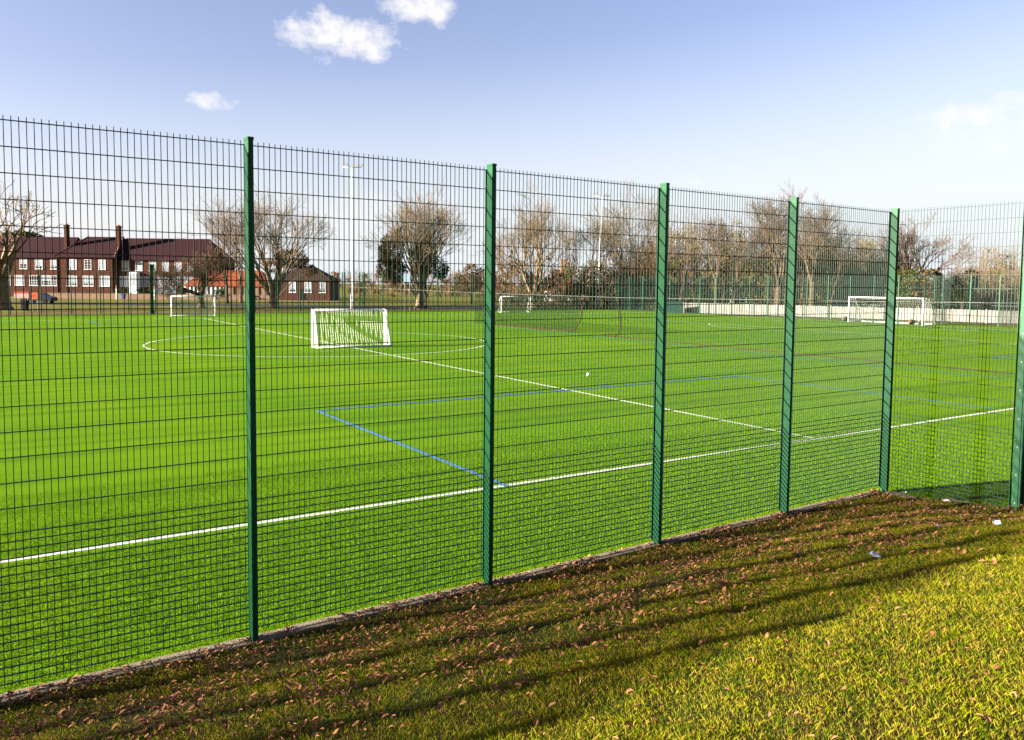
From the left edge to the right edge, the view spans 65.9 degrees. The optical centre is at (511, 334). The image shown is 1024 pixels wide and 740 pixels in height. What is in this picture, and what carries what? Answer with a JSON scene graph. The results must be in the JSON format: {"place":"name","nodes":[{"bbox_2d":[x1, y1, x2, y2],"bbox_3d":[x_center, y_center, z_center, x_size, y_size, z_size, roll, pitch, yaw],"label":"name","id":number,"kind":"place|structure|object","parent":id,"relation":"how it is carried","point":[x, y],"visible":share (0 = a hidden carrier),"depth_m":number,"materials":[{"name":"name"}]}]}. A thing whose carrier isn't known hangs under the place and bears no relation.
{"place":"outdoors","nodes":[
{"label":"outdoors","id":0,"kind":"place"},
{"bbox_2d":[58,298,338,301],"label":"path","id":1,"kind":"structure","parent":0,"point":[189,299],"depth_m":144.00,"materials":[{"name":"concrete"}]},
{"bbox_2d":[11,302,503,308],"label":"road","id":2,"kind":"structure","parent":0,"point":[357,306],"depth_m":111.97,"materials":[{"name":"grey asphalt"}]},
{"bbox_2d":[0,308,594,315],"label":"dirt path","id":3,"kind":"structure","parent":0,"point":[244,312],"depth_m":85.46,"materials":[{"name":"soil"}]},
{"bbox_2d":[0,284,1020,327],"bbox_3d":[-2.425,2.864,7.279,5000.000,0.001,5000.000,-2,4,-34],"label":"ground","id":4,"kind":"structure","parent":0,"point":[449,299],"depth_m":120.33,"materials":[{"name":"green plant"}]},
{"bbox_2d":[0,230,42,236],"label":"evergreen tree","id":5,"kind":"object","parent":4,"relation":"on","point":[26,232],"visible":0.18,"depth_m":176.05,"materials":[{"name":"green plant"}]},
{"bbox_2d":[14,292,28,300],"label":"banner","id":6,"kind":"object","parent":4,"relation":"on","point":[21,296],"visible":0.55,"depth_m":85.12,"materials":[{"name":"fabric"}]},
{"bbox_2d":[20,300,29,310],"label":"wheelie bin","id":7,"kind":"object","parent":4,"relation":"on","point":[25,305],"visible":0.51,"depth_m":83.29,"materials":[{"name":"black plastic"}]},
{"bbox_2d":[0,180,61,308],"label":"bare tree","id":8,"kind":"object","parent":4,"relation":"on","point":[3,264],"visible":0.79,"depth_m":86.28,"materials":[{"name":"brown plant"}]},
{"bbox_2d":[32,293,37,310],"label":"warning sign","id":9,"kind":"object","parent":4,"relation":"on","point":[34,297],"visible":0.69,"depth_m":84.43,"materials":[{"name":"orange paint"}]},
{"bbox_2d":[21,293,57,302],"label":"parked car","id":10,"kind":"object","parent":4,"relation":"on","point":[49,297],"visible":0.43,"depth_m":111.11,"materials":[{"name":"black paint"}]},
{"bbox_2d":[0,224,235,295],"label":"school","id":11,"kind":"object","parent":4,"relation":"on","point":[170,247],"visible":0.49,"depth_m":159.62,"materials":[{"name":"brown brick"}]},
{"bbox_2d":[14,275,24,285],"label":"window","id":12,"kind":"structure","parent":11,"relation":"in","point":[19,279],"depth_m":159.65,"materials":[{"name":"grey"}]},
{"bbox_2d":[19,259,26,268],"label":"window","id":13,"kind":"structure","parent":11,"relation":"in","point":[24,260],"depth_m":159.45,"materials":[{"name":"grey"}]},
{"bbox_2d":[29,275,37,285],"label":"window","id":14,"kind":"structure","parent":11,"relation":"in","point":[34,276],"depth_m":159.65,"materials":[{"name":"grey"}]},
{"bbox_2d":[35,259,42,268],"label":"window","id":15,"kind":"structure","parent":11,"relation":"in","point":[40,263],"depth_m":159.45,"materials":[{"name":"grey"}]},
{"bbox_2d":[41,275,50,285],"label":"window","id":16,"kind":"structure","parent":11,"relation":"in","point":[42,276],"depth_m":159.65,"materials":[{"name":"grey"}]},
{"bbox_2d":[50,259,56,268],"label":"window","id":17,"kind":"structure","parent":11,"relation":"in","point":[54,260],"depth_m":159.45,"materials":[{"name":"grey"}]},
{"bbox_2d":[51,275,56,285],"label":"window","id":18,"kind":"structure","parent":11,"relation":"in","point":[55,284],"depth_m":159.65,"materials":[{"name":"grey"}]},
{"bbox_2d":[66,276,76,285],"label":"window","id":19,"kind":"structure","parent":11,"relation":"in","point":[73,281],"depth_m":158.48,"materials":[{"name":"grey"}]},
{"bbox_2d":[69,259,76,269],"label":"window","id":20,"kind":"structure","parent":11,"relation":"in","point":[71,261],"depth_m":158.25,"materials":[{"name":"grey"}]},
{"bbox_2d":[84,259,91,269],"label":"window","id":21,"kind":"structure","parent":11,"relation":"in","point":[85,260],"depth_m":158.25,"materials":[{"name":"grey"}]},
{"bbox_2d":[83,276,93,285],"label":"window","id":22,"kind":"structure","parent":11,"relation":"in","point":[86,283],"depth_m":158.48,"materials":[{"name":"grey"}]},
{"bbox_2d":[98,260,105,269],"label":"window","id":23,"kind":"structure","parent":11,"relation":"in","point":[99,261],"depth_m":158.25,"materials":[{"name":"grey"}]},
{"bbox_2d":[100,276,109,286],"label":"window","id":24,"kind":"structure","parent":11,"relation":"in","point":[106,284],"depth_m":158.44,"materials":[{"name":"grey"}]},
{"bbox_2d":[120,276,128,286],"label":"window","id":25,"kind":"structure","parent":11,"relation":"in","point":[121,277],"depth_m":159.65,"materials":[{"name":"grey"}]},
{"bbox_2d":[121,261,128,270],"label":"window","id":26,"kind":"structure","parent":11,"relation":"in","point":[126,263],"depth_m":159.45,"materials":[{"name":"grey"}]},
{"bbox_2d":[135,261,141,270],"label":"window","id":27,"kind":"structure","parent":11,"relation":"in","point":[139,263],"depth_m":159.45,"materials":[{"name":"grey"}]},
{"bbox_2d":[140,276,148,286],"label":"window","id":28,"kind":"structure","parent":11,"relation":"in","point":[141,281],"depth_m":159.65,"materials":[{"name":"grey"}]},
{"bbox_2d":[162,261,168,270],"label":"window","id":29,"kind":"structure","parent":11,"relation":"in","point":[166,262],"depth_m":159.45,"materials":[{"name":"grey"}]},
{"bbox_2d":[112,286,159,293],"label":"hedge","id":30,"kind":"object","parent":4,"relation":"on","point":[140,291],"visible":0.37,"depth_m":155.32,"materials":[{"name":"green plant"}]},
{"bbox_2d":[149,264,154,313],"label":"camera column","id":31,"kind":"structure","parent":4,"relation":"on","point":[151,267],"depth_m":80.24,"materials":[{"name":"green metal"}]},
{"bbox_2d":[48,293,268,299],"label":"boundary wall","id":32,"kind":"structure","parent":4,"relation":"on","point":[113,296],"depth_m":147.89,"materials":[{"name":"brick"}]},
{"bbox_2d":[142,245,241,306],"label":"bare tree","id":33,"kind":"object","parent":4,"relation":"on","point":[191,272],"visible":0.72,"depth_m":97.21,"materials":[{"name":"brown plant"}]},
{"bbox_2d":[210,288,229,299],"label":"hedge","id":34,"kind":"object","parent":4,"relation":"on","point":[220,292],"visible":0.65,"depth_m":145.13,"materials":[{"name":"green plant"}]},
{"bbox_2d":[200,191,240,303],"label":"bare tree","id":35,"kind":"object","parent":4,"relation":"on","point":[226,289],"visible":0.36,"depth_m":120.82,"materials":[{"name":"brown plant"}]},
{"bbox_2d":[183,270,273,294],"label":"hall","id":36,"kind":"structure","parent":4,"relation":"on","point":[210,290],"depth_m":150.81,"materials":[{"name":"brick"}]},
{"bbox_2d":[203,217,257,301],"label":"bare tree","id":37,"kind":"object","parent":4,"relation":"on","point":[240,291],"visible":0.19,"depth_m":125.71,"materials":[{"name":"brown plant"}]},
{"bbox_2d":[177,187,336,308],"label":"bare tree","id":38,"kind":"object","parent":4,"relation":"on","point":[263,284],"visible":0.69,"depth_m":98.35,"materials":[{"name":"brown plant"}]},
{"bbox_2d":[262,249,317,303],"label":"brown tree","id":39,"kind":"object","parent":4,"relation":"on","point":[295,266],"visible":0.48,"depth_m":114.93,"materials":[{"name":"grey plant"}]},
{"bbox_2d":[1,266,594,314],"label":"fence","id":40,"kind":"object","parent":4,"relation":"on","point":[239,298],"visible":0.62,"depth_m":87.81,"materials":[{"name":"green metal"}]},
{"bbox_2d":[273,266,340,300],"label":"pavilion","id":41,"kind":"structure","parent":4,"relation":"on","point":[288,281],"depth_m":147.85,"materials":[{"name":"brown brick"}]},
{"bbox_2d":[289,282,295,292],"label":"window","id":42,"kind":"structure","parent":41,"relation":"in","point":[294,283],"depth_m":147.72,"materials":[{"name":"grey"}]},
{"bbox_2d":[304,282,311,292],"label":"window","id":43,"kind":"structure","parent":41,"relation":"in","point":[306,283],"depth_m":147.72,"materials":[{"name":"grey"}]},
{"bbox_2d":[319,282,325,292],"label":"window","id":44,"kind":"structure","parent":41,"relation":"in","point":[323,286],"depth_m":147.72,"materials":[{"name":"grey"}]},
{"bbox_2d":[341,164,362,308],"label":"floodlight","id":45,"kind":"object","parent":4,"relation":"on","point":[352,256],"visible":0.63,"depth_m":93.73,"materials":[{"name":"white paint"}]},
{"bbox_2d":[376,226,420,295],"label":"evergreen tree","id":46,"kind":"object","parent":4,"relation":"on","point":[396,267],"visible":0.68,"depth_m":105.76,"materials":[{"name":"green plant"}]},
{"bbox_2d":[358,176,474,308],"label":"bare tree","id":47,"kind":"object","parent":4,"relation":"on","point":[432,232],"visible":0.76,"depth_m":103.43,"materials":[{"name":"brown plant"}]},
{"bbox_2d":[414,234,449,307],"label":"ivy clump","id":48,"kind":"object","parent":47,"relation":"attached to","point":[446,268],"visible":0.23,"depth_m":108.30,"materials":[{"name":"green plant"}]},
{"bbox_2d":[331,264,504,297],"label":"woodland","id":49,"kind":"object","parent":4,"relation":"on","point":[397,287],"visible":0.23,"depth_m":219.58,"materials":[{"name":"brown plant"}]},
{"bbox_2d":[447,263,484,303],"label":"shrub","id":50,"kind":"object","parent":4,"relation":"on","point":[476,281],"visible":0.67,"depth_m":132.91,"materials":[{"name":"brown plant"}]},
{"bbox_2d":[484,230,524,304],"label":"bare tree","id":51,"kind":"object","parent":4,"relation":"on","point":[507,254],"visible":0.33,"depth_m":126.84,"materials":[{"name":"brown plant"}]},
{"bbox_2d":[0,309,1019,692],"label":"turf pitch","id":52,"kind":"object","parent":4,"relation":"on","point":[202,355],"visible":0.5,"depth_m":18.58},
{"bbox_2d":[170,296,215,316],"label":"goal","id":53,"kind":"object","parent":52,"relation":"on","point":[180,298],"visible":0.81,"depth_m":75.62,"materials":[{"name":"white paint"}]},
{"bbox_2d":[311,308,390,348],"bbox_3d":[-8.329,-0.349,41.142,4.026,1.960,1.041,-2,4,-32],"label":"goal","id":54,"kind":"object","parent":52,"relation":"on","point":[384,328],"visible":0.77,"depth_m":40.91,"materials":[{"name":"white paint"}]},
{"bbox_2d":[404,274,409,310],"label":"notice board","id":55,"kind":"object","parent":52,"relation":"on","point":[408,277],"visible":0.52,"depth_m":94.05,"materials":[{"name":"white"}]},
{"bbox_2d":[0,404,1013,692],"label":"turf fibres","id":56,"kind":"object","parent":52,"relation":"on","point":[698,438],"visible":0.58,"depth_m":11.40,"materials":[{"name":"green plastic"}]},
{"bbox_2d":[1,312,1015,562],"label":"pitch marking","id":57,"kind":"object","parent":52,"relation":"on","point":[429,496],"visible":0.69,"depth_m":13.14,"materials":[{"name":"white paint"}]},
{"bbox_2d":[499,296,530,312],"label":"goal","id":58,"kind":"object","parent":52,"relation":"on","point":[512,303],"visible":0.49,"depth_m":94.64,"materials":[{"name":"white paint"}]},
{"bbox_2d":[89,314,1014,485],"bbox_3d":[-0.645,0.112,50.470,59.395,0.004,64.485,-2,4,-34],"label":"pitch marking","id":59,"kind":"object","parent":52,"relation":"on","point":[417,450],"visible":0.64,"depth_m":21.33,"materials":[{"name":"paint"}]},
{"bbox_2d":[667,301,682,312],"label":"board fence","id":60,"kind":"object","parent":52,"relation":"on","point":[680,308],"visible":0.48,"depth_m":97.36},
{"bbox_2d":[848,296,935,325],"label":"goal","id":61,"kind":"object","parent":52,"relation":"on","point":[897,314],"visible":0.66,"depth_m":74.65,"materials":[{"name":"white paint"}]},
{"bbox_2d":[0,115,1023,687],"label":"fence","id":62,"kind":"object","parent":4,"relation":"on","point":[830,349],"visible":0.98,"depth_m":8.57,"materials":[{"name":"green metal"}]},
{"bbox_2d":[362,287,1018,373],"bbox_3d":[2.648,-1.747,57.680,0.675,2.921,82.565,-2,4,-32],"label":"divider net","id":63,"kind":"object","parent":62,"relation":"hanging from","point":[500,314],"visible":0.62,"depth_m":54.78,"materials":[{"name":"green fabric"}]},
{"bbox_2d":[0,490,1023,705],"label":"kerb","id":64,"kind":"structure","parent":4,"relation":"on","point":[317,624],"depth_m":7.84,"materials":[{"name":"concrete"}]},
{"bbox_2d":[472,175,578,306],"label":"bare tree","id":65,"kind":"object","parent":4,"relation":"on","point":[530,242],"visible":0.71,"depth_m":117.85,"materials":[{"name":"brown plant"}]},
{"bbox_2d":[545,259,574,300],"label":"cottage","id":66,"kind":"structure","parent":4,"relation":"on","point":[557,281],"depth_m":159.11,"materials":[{"name":"orange brick"}]},
{"bbox_2d":[535,222,585,282],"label":"bare tree","id":67,"kind":"object","parent":4,"relation":"on","point":[559,249],"visible":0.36,"depth_m":155.73,"materials":[{"name":"brown plant"}]},
{"bbox_2d":[548,267,600,300],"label":"shrub","id":68,"kind":"object","parent":4,"relation":"on","point":[574,284],"visible":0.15,"depth_m":134.14,"materials":[{"name":"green plant"}]},
{"bbox_2d":[495,234,687,309],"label":"thicket","id":69,"kind":"object","parent":4,"relation":"on","point":[645,264],"visible":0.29,"depth_m":116.62,"materials":[{"name":"brown plant"}]},
{"bbox_2d":[566,259,622,300],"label":"shrub","id":70,"kind":"object","parent":4,"relation":"on","point":[582,268],"visible":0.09,"depth_m":141.84,"materials":[{"name":"green plant"}]},
{"bbox_2d":[560,216,634,307],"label":"bare tree","id":71,"kind":"object","parent":4,"relation":"on","point":[595,240],"visible":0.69,"depth_m":117.82,"materials":[{"name":"brown plant"}]},
{"bbox_2d":[595,193,610,308],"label":"floodlight","id":72,"kind":"object","parent":4,"relation":"on","point":[597,298],"visible":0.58,"depth_m":114.91,"materials":[{"name":"white paint"}]},
{"bbox_2d":[567,176,673,306],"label":"bare tree","id":73,"kind":"object","parent":4,"relation":"on","point":[620,223],"visible":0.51,"depth_m":122.70,"materials":[{"name":"brown plant"}]},
{"bbox_2d":[631,202,676,250],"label":"bare tree","id":74,"kind":"object","parent":4,"relation":"on","point":[653,223],"visible":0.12,"depth_m":162.12,"materials":[{"name":"brown plant"}]},
{"bbox_2d":[687,216,740,303],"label":"bare tree","id":75,"kind":"object","parent":4,"relation":"on","point":[720,237],"visible":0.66,"depth_m":106.61,"materials":[{"name":"brown plant"}]},
{"bbox_2d":[713,248,730,289],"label":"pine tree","id":76,"kind":"object","parent":4,"relation":"on","point":[726,267],"visible":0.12,"depth_m":125.47,"materials":[{"name":"green plant"}]},
{"bbox_2d":[733,261,759,303],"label":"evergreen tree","id":77,"kind":"object","parent":4,"relation":"on","point":[746,282],"visible":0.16,"depth_m":119.48,"materials":[{"name":"green plant"}]},
{"bbox_2d":[736,220,771,304],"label":"bare tree","id":78,"kind":"object","parent":4,"relation":"on","point":[755,251],"visible":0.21,"depth_m":121.93,"materials":[{"name":"brown plant"}]},
{"bbox_2d":[740,182,810,304],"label":"bare tree","id":79,"kind":"object","parent":4,"relation":"on","point":[780,275],"visible":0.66,"depth_m":106.36,"materials":[{"name":"brown plant"}]},
{"bbox_2d":[642,200,918,309],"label":"scrub","id":80,"kind":"object","parent":4,"relation":"on","point":[772,270],"visible":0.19,"depth_m":115.67,"materials":[{"name":"brown plant"}]},
{"bbox_2d":[765,192,846,311],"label":"bare tree","id":81,"kind":"object","parent":4,"relation":"on","point":[816,226],"visible":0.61,"depth_m":101.27,"materials":[{"name":"brown plant"}]},
{"bbox_2d":[593,275,1021,326],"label":"fence","id":82,"kind":"object","parent":4,"relation":"on","point":[898,295],"visible":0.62,"depth_m":79.46,"materials":[{"name":"green metal"}]},
{"bbox_2d":[805,259,859,305],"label":"shrub","id":83,"kind":"object","parent":4,"relation":"on","point":[844,277],"visible":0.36,"depth_m":111.42,"materials":[{"name":"green plant"}]},
{"bbox_2d":[818,221,864,307],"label":"bare tree","id":84,"kind":"object","parent":4,"relation":"on","point":[845,255],"visible":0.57,"depth_m":109.67,"materials":[{"name":"brown plant"}]},
{"bbox_2d":[683,302,1020,323],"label":"board fence","id":85,"kind":"object","parent":4,"relation":"on","point":[912,310],"visible":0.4,"depth_m":85.36,"materials":[{"name":"white wood"}]},
{"bbox_2d":[861,255,886,306],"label":"evergreen tree","id":86,"kind":"object","parent":4,"relation":"on","point":[876,272],"visible":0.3,"depth_m":116.95,"materials":[{"name":"green plant"}]},
{"bbox_2d":[883,269,924,309],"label":"shrub","id":87,"kind":"object","parent":4,"relation":"on","point":[904,278],"visible":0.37,"depth_m":100.43,"materials":[{"name":"green plant"}]},
{"bbox_2d":[910,268,946,312],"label":"shrub","id":88,"kind":"object","parent":4,"relation":"on","point":[913,286],"visible":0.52,"depth_m":99.70,"materials":[{"name":"green plant"}]},
{"bbox_2d":[872,211,987,312],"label":"bare tree","id":89,"kind":"object","parent":4,"relation":"on","point":[917,263],"visible":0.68,"depth_m":106.27,"materials":[{"name":"brown plant"}]},
{"bbox_2d":[944,269,980,309],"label":"shrub","id":90,"kind":"object","parent":4,"relation":"on","point":[964,296],"visible":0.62,"depth_m":107.78,"materials":[{"name":"green plant"}]},
{"bbox_2d":[939,248,1021,308],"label":"brushwood","id":91,"kind":"object","parent":4,"relation":"on","point":[996,280],"visible":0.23,"depth_m":141.71,"materials":[{"name":"brown plant"}]},
{"bbox_2d":[943,238,1023,308],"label":"brushwood","id":92,"kind":"object","parent":4,"relation":"on","point":[999,272],"visible":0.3,"depth_m":143.91,"materials":[{"name":"brown plant"}]},
{"bbox_2d":[0,491,1023,739],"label":"grass bank","id":93,"kind":"structure","parent":0,"point":[418,688],"depth_m":5.35,"materials":[{"name":"green plant"}]},
{"bbox_2d":[0,488,1023,739],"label":"leaf litter","id":94,"kind":"object","parent":93,"relation":"on","point":[316,688],"visible":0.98,"depth_m":6.71,"materials":[{"name":"brown plant"}]},
{"bbox_2d":[869,551,880,556],"bbox_3d":[3.497,2.113,7.589,0.087,0.032,0.119,1,4,-1],"label":"paper scrap","id":95,"kind":"object","parent":93,"relation":"on","point":[873,554],"visible":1,"depth_m":7.60,"materials":[{"name":"white paper"}]},
{"bbox_2d":[0,0,1023,287],"label":"sky","id":96,"kind":"structure","parent":0,"point":[911,105],"materials":[{"name":"blue"}]}
]}

